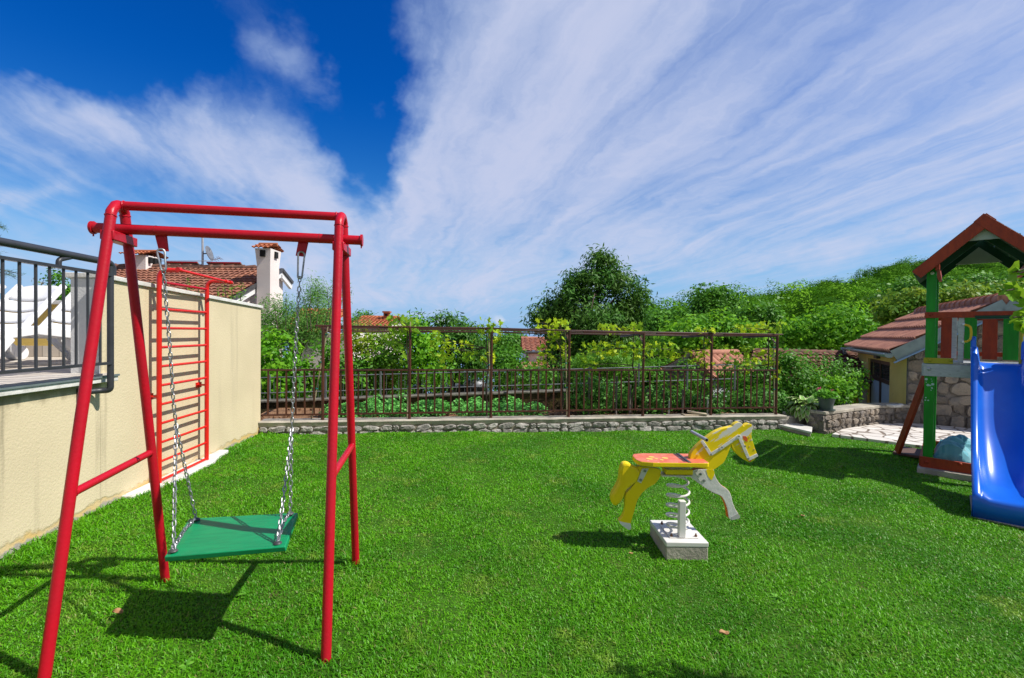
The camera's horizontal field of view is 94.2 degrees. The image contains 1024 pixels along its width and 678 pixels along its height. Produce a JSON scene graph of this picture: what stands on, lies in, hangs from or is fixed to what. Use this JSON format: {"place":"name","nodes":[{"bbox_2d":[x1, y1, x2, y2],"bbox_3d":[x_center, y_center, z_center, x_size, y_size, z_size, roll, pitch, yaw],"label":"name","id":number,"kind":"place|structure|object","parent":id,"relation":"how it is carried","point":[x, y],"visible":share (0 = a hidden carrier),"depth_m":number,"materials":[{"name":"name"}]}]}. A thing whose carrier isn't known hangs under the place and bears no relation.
{"place":"outdoors","nodes":[
{"label":"outdoors","id":0,"kind":"place"},
{"bbox_2d":[0,357,106,387],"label":"terrace","id":1,"kind":"structure","parent":0,"point":[17,379],"depth_m":3.97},
{"bbox_2d":[0,284,70,360],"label":"sun lounger","id":2,"kind":"object","parent":1,"relation":"on","point":[27,293],"visible":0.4,"depth_m":5.41,"materials":[{"name":"white fabric"}]},
{"bbox_2d":[0,292,70,357],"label":"sun lounger","id":3,"kind":"object","parent":1,"relation":"on","point":[11,334],"visible":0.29,"depth_m":4.76,"materials":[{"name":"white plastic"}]},
{"bbox_2d":[0,300,70,356],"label":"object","id":4,"kind":"structure","parent":1,"relation":"on","point":[28,343],"depth_m":6.31,"materials":[{"name":"white concrete"}]},
{"bbox_2d":[352,311,404,353],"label":"orange cottage","id":5,"kind":"structure","parent":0,"point":[379,319],"depth_m":35.82,"materials":[{"name":"tile"}]},
{"bbox_2d":[282,332,551,397],"bbox_3d":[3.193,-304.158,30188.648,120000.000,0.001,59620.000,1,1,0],"label":"sea","id":6,"kind":"structure","parent":0,"point":[531,335],"depth_m":13102.52,"materials":[{"name":"liquid"}]},
{"bbox_2d":[0,429,1023,677],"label":"lawn","id":7,"kind":"structure","parent":0,"point":[694,595],"depth_m":3.14,"materials":[{"name":"plant"}]},
{"bbox_2d":[121,450,227,498],"bbox_3d":[-3.515,1.440,5.163,0.210,0.067,1.692,1,1,-5],"label":"concrete strip","id":8,"kind":"object","parent":7,"relation":"on","point":[214,457],"visible":0.6,"depth_m":5.07,"materials":[{"name":"white concrete"}]},
{"bbox_2d":[150,267,232,482],"bbox_3d":[-3.447,0.371,5.144,0.323,2.159,1.034,1,1,-5],"label":"climbing ladder","id":9,"kind":"object","parent":8,"relation":"on","point":[159,367],"visible":0.86,"depth_m":4.95,"materials":[{"name":"red metal"}]},
{"bbox_2d":[177,657,194,672],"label":"lawn weed","id":10,"kind":"object","parent":7,"relation":"on","point":[188,662],"visible":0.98,"depth_m":2.25,"materials":[{"name":"green plant"}]},
{"bbox_2d":[37,200,363,677],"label":"garden swing","id":11,"kind":"object","parent":7,"relation":"on","point":[125,230],"visible":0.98,"depth_m":2.58,"materials":[{"name":"red paint"}]},
{"bbox_2d":[156,248,304,561],"bbox_3d":[-1.522,0.302,2.571,0.826,1.624,0.471,1,1,0],"label":"hanging swing","id":12,"kind":"object","parent":11,"relation":"hanging from","point":[201,538],"visible":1,"depth_m":2.58,"materials":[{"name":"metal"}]},
{"bbox_2d":[259,413,787,434],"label":"stone wall","id":13,"kind":"structure","parent":7,"relation":"on","point":[604,423],"depth_m":7.96,"materials":[{"name":"stone"}]},
{"bbox_2d":[260,325,782,419],"bbox_3d":[0.560,0.613,8.567,9.160,1.622,0.977,0,1,-12],"label":"metal fence","id":14,"kind":"object","parent":13,"relation":"on","point":[569,333],"visible":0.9,"depth_m":8.15,"materials":[{"name":"brown metal"}]},
{"bbox_2d":[610,421,757,560],"bbox_3d":[1.336,1.169,3.726,1.135,1.060,0.424,1,1,0],"label":"spring horse","id":15,"kind":"object","parent":7,"relation":"on","point":[681,537],"visible":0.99,"depth_m":3.69},
{"bbox_2d":[782,414,806,424],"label":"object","id":16,"kind":"structure","parent":7,"relation":"on","point":[791,419],"depth_m":9.10,"materials":[{"name":"concrete"}]},
{"bbox_2d":[779,423,811,436],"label":"step slab","id":17,"kind":"structure","parent":7,"relation":"on","point":[799,428],"depth_m":8.64,"materials":[{"name":"white concrete"}]},
{"bbox_2d":[806,403,909,433],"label":"curved stone wall","id":18,"kind":"structure","parent":7,"relation":"on","point":[845,416],"depth_m":9.27,"materials":[{"name":"stone"}]},
{"bbox_2d":[812,387,839,410],"bbox_3d":[5.826,1.103,8.862,0.499,0.454,0.414,1,1,0],"label":"flower pot","id":19,"kind":"object","parent":18,"relation":"on","point":[826,398],"visible":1,"depth_m":8.76,"materials":[{"name":"plastic"}]},
{"bbox_2d":[917,463,970,481],"bbox_3d":[5.646,1.746,6.111,0.660,0.120,0.300,1,1,43],"label":"concrete footing","id":20,"kind":"object","parent":7,"relation":"on","point":[950,474],"visible":0.37,"depth_m":6.05,"materials":[{"name":"grey concrete"}]},
{"bbox_2d":[893,213,1023,526],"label":"play tower","id":21,"kind":"structure","parent":7,"relation":"on","point":[994,468],"depth_m":5.83,"materials":[{"name":"blue"}]},
{"bbox_2d":[933,434,970,462],"bbox_3d":[6.192,1.518,6.317,0.907,0.371,0.930,1,1,43],"label":"tarpaulin","id":22,"kind":"object","parent":21,"relation":"in","point":[956,448],"visible":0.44,"depth_m":6.25,"materials":[{"name":"teal plastic"}]},
{"bbox_2d":[970,495,1023,528],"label":"slide base slab","id":23,"kind":"structure","parent":7,"relation":"on","point":[1020,527],"depth_m":4.49,"materials":[{"name":"concrete"}]},
{"bbox_2d":[998,260,1023,333],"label":"ginkgo tree","id":24,"kind":"object","parent":7,"relation":"on","point":[1013,291],"visible":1,"depth_m":1.87,"materials":[{"name":"green plant"}]},
{"bbox_2d":[0,0,1023,331],"label":"sky","id":25,"kind":"structure","parent":0,"point":[476,150],"materials":[{"name":"blue"}]},
{"bbox_2d":[260,406,782,420],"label":"garden soil","id":26,"kind":"structure","parent":0,"point":[308,411],"depth_m":8.70,"materials":[{"name":"brown soil"}]},
{"bbox_2d":[311,327,327,418],"bbox_3d":[-3.013,0.553,7.429,0.286,1.540,0.036,1,1,0],"label":"bamboo cane","id":27,"kind":"object","parent":26,"relation":"on","point":[319,374],"visible":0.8,"depth_m":7.42,"materials":[{"name":"brown"}]},
{"bbox_2d":[340,400,367,417],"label":"potato plant","id":28,"kind":"object","parent":26,"relation":"on","point":[360,409],"visible":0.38,"depth_m":7.86,"materials":[{"name":"green plant"}]},
{"bbox_2d":[362,402,386,417],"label":"potato plant","id":29,"kind":"object","parent":26,"relation":"on","point":[373,409],"visible":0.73,"depth_m":7.91,"materials":[{"name":"green plant"}]},
{"bbox_2d":[379,404,398,417],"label":"potato plant","id":30,"kind":"object","parent":26,"relation":"on","point":[389,408],"visible":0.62,"depth_m":7.94,"materials":[{"name":"green plant"}]},
{"bbox_2d":[385,314,419,385],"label":"grape vine","id":31,"kind":"object","parent":26,"relation":"on","point":[400,332],"visible":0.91,"depth_m":7.73,"materials":[{"name":"green plant"}]},
{"bbox_2d":[392,403,416,416],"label":"potato plant","id":32,"kind":"object","parent":26,"relation":"on","point":[405,409],"visible":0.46,"depth_m":7.94,"materials":[{"name":"green plant"}]},
{"bbox_2d":[411,403,428,416],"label":"potato plant","id":33,"kind":"object","parent":26,"relation":"on","point":[415,409],"visible":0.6,"depth_m":8.02,"materials":[{"name":"green plant"}]},
{"bbox_2d":[260,388,581,413],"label":"mossy wall","id":34,"kind":"structure","parent":26,"relation":"on","point":[281,403],"depth_m":9.13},
{"bbox_2d":[261,361,735,399],"bbox_3d":[-0.091,0.819,9.345,9.456,0.827,0.033,1,1,-6],"label":"grey fence","id":35,"kind":"object","parent":34,"relation":"on","point":[386,389],"visible":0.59,"depth_m":9.29,"materials":[{"name":"metal"}]},
{"bbox_2d":[425,403,443,416],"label":"potato plant","id":36,"kind":"object","parent":26,"relation":"on","point":[436,409],"visible":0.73,"depth_m":8.08,"materials":[{"name":"green plant"}]},
{"bbox_2d":[429,317,503,415],"bbox_3d":[-0.767,0.489,8.190,1.327,1.769,0.558,1,1,16],"label":"grape vine","id":37,"kind":"object","parent":26,"relation":"on","point":[452,356],"visible":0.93,"depth_m":8.16,"materials":[{"name":"green plant"}]},
{"bbox_2d":[467,401,488,415],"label":"potato plant","id":38,"kind":"object","parent":26,"relation":"on","point":[479,404],"visible":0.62,"depth_m":8.20,"materials":[{"name":"green plant"}]},
{"bbox_2d":[488,333,489,409],"bbox_3d":[-0.377,0.620,7.977,0.034,1.515,0.095,1,1,35],"label":"bamboo cane","id":39,"kind":"object","parent":26,"relation":"on","point":[489,368],"visible":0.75,"depth_m":7.96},
{"bbox_2d":[500,405,517,415],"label":"potato plant","id":40,"kind":"object","parent":26,"relation":"on","point":[507,414],"visible":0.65,"depth_m":8.36,"materials":[{"name":"green plant"}]},
{"bbox_2d":[513,404,531,415],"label":"potato plant","id":41,"kind":"object","parent":26,"relation":"on","point":[521,413],"visible":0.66,"depth_m":8.36,"materials":[{"name":"green plant"}]},
{"bbox_2d":[527,401,547,415],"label":"potato plant","id":42,"kind":"object","parent":26,"relation":"on","point":[535,407],"visible":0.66,"depth_m":8.43,"materials":[{"name":"green plant"}]},
{"bbox_2d":[532,317,571,414],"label":"grape vine","id":43,"kind":"object","parent":26,"relation":"on","point":[555,325],"visible":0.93,"depth_m":8.29,"materials":[{"name":"green plant"}]},
{"bbox_2d":[565,331,566,415],"bbox_3d":[0.940,0.615,8.251,0.034,1.578,0.101,1,1,40],"label":"bamboo cane","id":44,"kind":"object","parent":26,"relation":"on","point":[566,372],"visible":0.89,"depth_m":8.24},
{"bbox_2d":[563,372,615,414],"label":"berry bush","id":45,"kind":"object","parent":26,"relation":"on","point":[594,398],"visible":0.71,"depth_m":8.70,"materials":[{"name":"green plant"}]},
{"bbox_2d":[579,321,645,414],"bbox_3d":[1.793,0.551,8.502,1.205,1.755,0.474,1,1,-5],"label":"grape vine","id":46,"kind":"object","parent":26,"relation":"on","point":[626,348],"visible":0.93,"depth_m":8.47,"materials":[{"name":"green plant"}]},
{"bbox_2d":[615,376,617,414],"bbox_3d":[1.928,1.081,8.793,0.050,0.776,0.040,1,1,0],"label":"garden stake","id":47,"kind":"object","parent":26,"relation":"on","point":[616,386],"visible":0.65,"depth_m":8.78,"materials":[{"name":"grey wood"}]},
{"bbox_2d":[593,378,641,413],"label":"berry bush","id":48,"kind":"object","parent":26,"relation":"on","point":[624,397],"visible":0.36,"depth_m":9.07,"materials":[{"name":"green plant"}]},
{"bbox_2d":[623,379,676,414],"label":"berry bush","id":49,"kind":"object","parent":26,"relation":"on","point":[659,400],"visible":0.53,"depth_m":8.97,"materials":[{"name":"green plant"}]},
{"bbox_2d":[657,385,699,411],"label":"berry bush","id":50,"kind":"object","parent":26,"relation":"on","point":[687,398],"visible":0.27,"depth_m":9.24,"materials":[{"name":"green plant"}]},
{"bbox_2d":[645,326,715,411],"bbox_3d":[3.055,0.607,8.755,1.392,1.698,0.510,1,1,0],"label":"grape vine","id":51,"kind":"object","parent":26,"relation":"on","point":[686,350],"visible":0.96,"depth_m":8.76,"materials":[{"name":"green plant"}]},
{"bbox_2d":[659,358,721,395],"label":"garden shrub","id":52,"kind":"object","parent":26,"relation":"on","point":[694,382],"visible":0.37,"depth_m":10.85,"materials":[{"name":"green plant"}]},
{"bbox_2d":[680,391,727,414],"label":"berry bush","id":53,"kind":"object","parent":26,"relation":"on","point":[714,404],"visible":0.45,"depth_m":9.09,"materials":[{"name":"green plant"}]},
{"bbox_2d":[712,389,761,412],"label":"berry bush","id":54,"kind":"object","parent":26,"relation":"on","point":[734,402],"visible":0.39,"depth_m":9.49,"materials":[{"name":"green plant"}]},
{"bbox_2d":[709,354,793,398],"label":"garden shrub","id":55,"kind":"object","parent":26,"relation":"on","point":[741,379],"visible":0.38,"depth_m":10.46,"materials":[{"name":"green plant"}]},
{"bbox_2d":[716,320,786,412],"bbox_3d":[4.565,0.556,9.109,1.264,1.851,0.476,1,1,0],"label":"grape vine","id":56,"kind":"object","parent":26,"relation":"on","point":[762,329],"visible":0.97,"depth_m":9.07,"materials":[{"name":"green plant"}]},
{"bbox_2d":[735,383,797,413],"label":"berry bush","id":57,"kind":"object","parent":26,"relation":"on","point":[781,402],"visible":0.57,"depth_m":9.39,"materials":[{"name":"green plant"}]},
{"bbox_2d":[773,340,774,413],"bbox_3d":[5.014,0.751,9.098,0.115,1.470,0.034,0,1,-44],"label":"bamboo cane","id":58,"kind":"object","parent":26,"relation":"on","point":[773,380],"visible":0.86,"depth_m":9.10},
{"bbox_2d":[785,395,818,422],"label":"hosta plant","id":59,"kind":"object","parent":26,"relation":"on","point":[799,406],"visible":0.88,"depth_m":9.06,"materials":[{"name":"green plant"}]},
{"bbox_2d":[598,342,795,400],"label":"hill","id":60,"kind":"structure","parent":0,"point":[646,358],"depth_m":220.03,"materials":[{"name":"green plant"}]},
{"bbox_2d":[609,257,1023,340],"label":"forest","id":61,"kind":"object","parent":60,"relation":"on","point":[827,292],"visible":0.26,"depth_m":74.04,"materials":[{"name":"green plant"}]},
{"bbox_2d":[832,423,970,447],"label":"stone path","id":62,"kind":"structure","parent":0,"point":[887,433],"depth_m":8.69,"materials":[{"name":"white stone"}]},
{"bbox_3d":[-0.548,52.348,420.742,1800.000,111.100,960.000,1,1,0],"label":"terrain","id":63,"kind":"structure","parent":0,"visible":0},
{"bbox_2d":[38,268,70,300],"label":"pear sapling","id":64,"kind":"object","parent":63,"relation":"on","point":[57,276],"visible":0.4,"depth_m":7.95,"materials":[{"name":"green plant"}]},
{"bbox_2d":[0,272,262,558],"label":"garden wall","id":65,"kind":"structure","parent":63,"relation":"on","point":[36,428],"depth_m":4.35,"materials":[{"name":"beige paint"}]},
{"bbox_2d":[0,374,119,396],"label":"deck edge","id":66,"kind":"object","parent":65,"relation":"on","point":[21,389],"visible":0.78,"depth_m":3.47,"materials":[{"name":"white concrete"}]},
{"bbox_2d":[0,237,116,401],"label":"metal railing","id":67,"kind":"object","parent":66,"relation":"on","point":[63,255],"visible":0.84,"depth_m":3.44,"materials":[{"name":"metal"}]},
{"bbox_2d":[149,277,245,300],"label":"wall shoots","id":68,"kind":"object","parent":63,"relation":"on","point":[218,293],"depth_m":8.98,"materials":[{"name":"green plant"}]},
{"bbox_2d":[114,238,293,398],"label":"tiled house","id":69,"kind":"structure","parent":63,"relation":"on","point":[263,278],"depth_m":14.75,"materials":[{"name":"tile"}]},
{"bbox_2d":[261,325,327,398],"bbox_3d":[-4.887,1.020,10.273,1.922,2.642,1.450,1,1,0],"label":"hazel shrub","id":70,"kind":"object","parent":63,"relation":"on","point":[269,352],"visible":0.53,"depth_m":10.03,"materials":[{"name":"green plant"}]},
{"bbox_2d":[254,268,372,397],"bbox_3d":[-4.960,0.313,11.917,2.980,4.159,1.715,1,1,0],"label":"plum tree","id":71,"kind":"object","parent":63,"relation":"on","point":[290,328],"visible":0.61,"depth_m":11.71,"materials":[{"name":"green plant"}]},
{"bbox_2d":[272,286,370,333],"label":"plum shoots","id":72,"kind":"object","parent":71,"relation":"attached to","point":[284,311],"visible":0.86,"depth_m":11.21,"materials":[{"name":"green plant"}]},
{"bbox_2d":[289,308,380,396],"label":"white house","id":73,"kind":"structure","parent":63,"relation":"on","point":[316,358],"depth_m":13.61,"materials":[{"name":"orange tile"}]},
{"bbox_2d":[305,337,385,396],"bbox_3d":[-3.622,1.139,10.461,1.706,2.431,1.353,1,1,0],"label":"garden shrub","id":74,"kind":"object","parent":63,"relation":"on","point":[355,366],"visible":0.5,"depth_m":10.23,"materials":[{"name":"green plant"}]},
{"bbox_2d":[306,354,404,396],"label":"garden hedge","id":75,"kind":"object","parent":63,"relation":"on","point":[394,391],"visible":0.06,"depth_m":12.75,"materials":[{"name":"green plant"}]},
{"bbox_2d":[340,321,414,394],"bbox_3d":[-3.048,0.979,10.791,1.920,2.805,1.532,1,1,0],"label":"garden hedge","id":76,"kind":"object","parent":63,"relation":"on","point":[384,356],"visible":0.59,"depth_m":10.64,"materials":[{"name":"green plant"}]},
{"bbox_2d":[351,309,415,330],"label":"tree","id":77,"kind":"object","parent":63,"relation":"on","point":[362,313],"visible":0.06,"depth_m":59.43,"materials":[{"name":"green plant"}]},
{"bbox_2d":[393,311,458,393],"bbox_3d":[-1.895,0.878,10.328,1.446,2.995,1.421,1,1,0],"label":"fig shrub","id":78,"kind":"object","parent":63,"relation":"on","point":[420,343],"visible":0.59,"depth_m":10.16,"materials":[{"name":"green plant"}]},
{"bbox_2d":[395,360,488,393],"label":"garden hedge","id":79,"kind":"object","parent":63,"relation":"on","point":[438,390],"visible":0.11,"depth_m":13.71,"materials":[{"name":"green plant"}]},
{"bbox_2d":[405,307,496,392],"bbox_3d":[-1.399,0.835,10.983,1.923,3.110,1.776,0,1,-42],"label":"peach tree","id":80,"kind":"object","parent":63,"relation":"on","point":[467,337],"visible":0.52,"depth_m":10.80,"materials":[{"name":"green plant"}]},
{"bbox_2d":[457,379,484,391],"bbox_3d":[-0.954,1.438,11.220,0.670,1.013,0.420,1,1,0],"label":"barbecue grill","id":81,"kind":"object","parent":63,"relation":"on","point":[479,383],"visible":0.41,"depth_m":11.03,"materials":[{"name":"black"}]},
{"bbox_2d":[457,325,527,388],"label":"distant oak","id":82,"kind":"object","parent":63,"relation":"on","point":[512,337],"visible":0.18,"depth_m":48.91,"materials":[{"name":"green plant"}]},
{"bbox_2d":[482,338,559,390],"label":"bush","id":83,"kind":"object","parent":63,"relation":"on","point":[507,360],"visible":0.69,"depth_m":11.31,"materials":[{"name":"green plant"}]},
{"bbox_2d":[517,336,558,389],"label":"pink house","id":84,"kind":"structure","parent":63,"relation":"on","point":[529,344],"depth_m":25.73,"materials":[{"name":"tile"}]},
{"bbox_2d":[484,366,603,390],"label":"garden hedge","id":85,"kind":"object","parent":63,"relation":"on","point":[501,387],"visible":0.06,"depth_m":14.20,"materials":[{"name":"green plant"}]},
{"bbox_2d":[525,353,587,389],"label":"dark bush","id":86,"kind":"object","parent":63,"relation":"on","point":[563,374],"visible":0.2,"depth_m":11.86,"materials":[{"name":"green plant"}]},
{"bbox_2d":[519,243,658,396],"bbox_3d":[2.400,-0.187,15.162,4.425,5.758,3.563,1,1,0],"label":"cherry tree","id":87,"kind":"object","parent":63,"relation":"on","point":[575,292],"visible":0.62,"depth_m":14.63,"materials":[{"name":"green plant"}]},
{"bbox_2d":[566,345,652,386],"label":"peach tree","id":88,"kind":"object","parent":63,"relation":"on","point":[606,359],"visible":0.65,"depth_m":11.25,"materials":[{"name":"green plant"}]},
{"bbox_2d":[615,355,672,399],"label":"garden hedge","id":89,"kind":"object","parent":63,"relation":"on","point":[660,373],"visible":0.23,"depth_m":13.26,"materials":[{"name":"green plant"}]},
{"bbox_2d":[632,304,699,364],"bbox_3d":[10.680,1.886,34.044,5.262,8.862,4.176,1,1,0],"label":"oak tree","id":90,"kind":"object","parent":63,"relation":"on","point":[655,324],"visible":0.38,"depth_m":33.29,"materials":[{"name":"green plant"}]},
{"bbox_2d":[660,349,751,400],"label":"old shed","id":91,"kind":"structure","parent":63,"relation":"on","point":[718,354],"depth_m":12.02,"materials":[{"name":"orange wood"}]},
{"bbox_2d":[651,301,775,390],"bbox_3d":[8.372,1.342,20.038,5.088,5.802,2.888,1,1,0],"label":"acacia tree","id":92,"kind":"object","parent":63,"relation":"on","point":[693,323],"visible":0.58,"depth_m":19.32,"materials":[{"name":"green plant"}]},
{"bbox_2d":[685,281,749,376],"bbox_3d":[17.246,1.278,40.218,5.696,12.286,5.001,1,1,0],"label":"walnut tree","id":93,"kind":"object","parent":63,"relation":"on","point":[718,297],"visible":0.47,"depth_m":39.14,"materials":[{"name":"green plant"}]},
{"bbox_2d":[726,295,793,350],"bbox_3d":[15.897,1.470,30.048,4.752,8.387,3.715,1,1,0],"label":"grey green tree","id":94,"kind":"object","parent":63,"relation":"on","point":[772,314],"visible":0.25,"depth_m":29.33,"materials":[{"name":"green plant"}]},
{"bbox_2d":[763,347,836,408],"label":"garden shrub","id":95,"kind":"object","parent":63,"relation":"on","point":[792,375],"visible":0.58,"depth_m":10.26,"materials":[{"name":"green plant"}]},
{"bbox_2d":[742,348,872,413],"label":"building","id":96,"kind":"structure","parent":63,"relation":"on","point":[848,354],"depth_m":14.73,"materials":[{"name":"tile"}]},
{"bbox_2d":[770,300,883,349],"bbox_3d":[17.236,1.423,25.862,6.288,7.162,4.640,1,1,0],"label":"bright tree","id":97,"kind":"object","parent":63,"relation":"on","point":[837,326],"visible":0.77,"depth_m":25.05,"materials":[{"name":"green plant"}]},
{"bbox_2d":[793,368,869,405],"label":"garden shrub","id":98,"kind":"object","parent":63,"relation":"on","point":[844,389],"visible":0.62,"depth_m":10.07,"materials":[{"name":"green plant"}]},
{"bbox_2d":[795,349,873,387],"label":"garden shrub","id":99,"kind":"object","parent":63,"relation":"on","point":[835,370],"visible":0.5,"depth_m":10.63,"materials":[{"name":"green plant"}]},
{"bbox_2d":[856,293,899,324],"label":"dark tree","id":100,"kind":"object","parent":63,"relation":"on","point":[867,302],"visible":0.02,"depth_m":29.90,"materials":[{"name":"green plant"}]},
{"bbox_2d":[840,293,1023,427],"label":"garage","id":101,"kind":"structure","parent":63,"relation":"on","point":[891,356],"depth_m":10.02,"materials":[{"name":"tile"}]},
{"bbox_2d":[869,358,879,402],"bbox_3d":[9.943,1.512,13.005,0.050,1.936,1.216,1,1,27],"label":"door","id":102,"kind":"structure","parent":101,"relation":"in","point":[874,364],"depth_m":13.04,"materials":[{"name":"grey glass"}]},
{"bbox_2d":[879,360,889,402],"bbox_3d":[9.377,1.520,11.906,0.050,1.936,1.216,1,1,27],"label":"door","id":103,"kind":"structure","parent":101,"relation":"in","point":[884,366],"depth_m":12.08,"materials":[{"name":"grey glass"}]},
{"bbox_2d":[862,278,1023,326],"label":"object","id":104,"kind":"object","parent":63,"relation":"on","point":[892,307],"visible":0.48,"depth_m":16.60,"materials":[{"name":"green plant"}]},
{"bbox_2d":[876,270,1023,298],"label":"chestnut tree","id":105,"kind":"object","parent":63,"relation":"on","point":[981,277],"visible":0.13,"depth_m":35.44,"materials":[{"name":"green plant"}]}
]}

